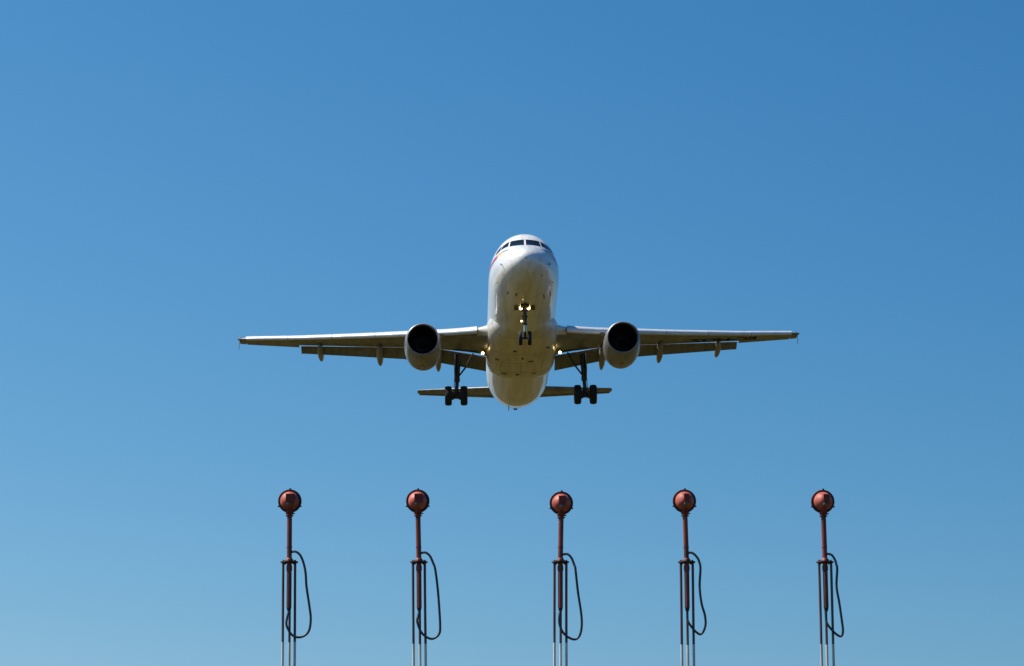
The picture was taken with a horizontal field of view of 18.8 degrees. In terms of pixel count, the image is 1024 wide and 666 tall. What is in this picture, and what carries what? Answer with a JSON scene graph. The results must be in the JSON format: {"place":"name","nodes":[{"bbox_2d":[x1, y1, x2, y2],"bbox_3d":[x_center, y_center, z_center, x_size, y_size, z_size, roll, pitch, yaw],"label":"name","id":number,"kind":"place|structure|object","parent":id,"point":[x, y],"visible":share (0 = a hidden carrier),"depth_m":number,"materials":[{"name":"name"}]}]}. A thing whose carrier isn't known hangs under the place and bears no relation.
{"place":"outdoors","nodes":[
{"label":"outdoors","id":0,"kind":"place"},
{"bbox_2d":[278,488,311,665],"bbox_3d":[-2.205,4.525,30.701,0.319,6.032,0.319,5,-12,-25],"label":"approach light","id":1,"kind":"object","parent":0,"point":[289,501],"visible":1,"depth_m":31.08,"materials":[{"name":"red paint"}]},
{"bbox_2d":[406,488,440,665],"bbox_3d":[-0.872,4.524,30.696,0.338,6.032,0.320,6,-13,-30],"label":"approach light","id":2,"kind":"object","parent":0,"point":[417,501],"visible":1,"depth_m":31.08,"materials":[{"name":"red paint"}]},
{"bbox_2d":[0,0,1023,665],"label":"sky","id":3,"kind":"structure","parent":0,"point":[181,180],"materials":[{"name":"blue"}]},
{"bbox_2d":[238,234,798,410],"bbox_3d":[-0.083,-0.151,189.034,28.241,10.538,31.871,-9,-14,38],"label":"airliner","id":4,"kind":"object","parent":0,"point":[521,340],"visible":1,"depth_m":182.02,"materials":[{"name":"white paint"}]},
{"bbox_2d":[549,490,582,665],"bbox_3d":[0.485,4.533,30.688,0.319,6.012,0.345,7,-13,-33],"label":"approach light","id":5,"kind":"object","parent":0,"point":[561,503],"visible":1,"depth_m":31.07,"materials":[{"name":"red paint"}]},
{"bbox_2d":[672,488,706,665],"bbox_3d":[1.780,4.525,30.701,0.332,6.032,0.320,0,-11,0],"label":"approach light","id":6,"kind":"object","parent":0,"point":[684,501],"visible":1,"depth_m":31.08,"materials":[{"name":"red paint"}]},
{"bbox_2d":[811,488,843,665],"bbox_3d":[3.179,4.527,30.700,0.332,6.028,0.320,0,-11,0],"label":"approach light","id":7,"kind":"object","parent":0,"point":[822,502],"visible":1,"depth_m":31.08,"materials":[{"name":"red paint"}]}
]}

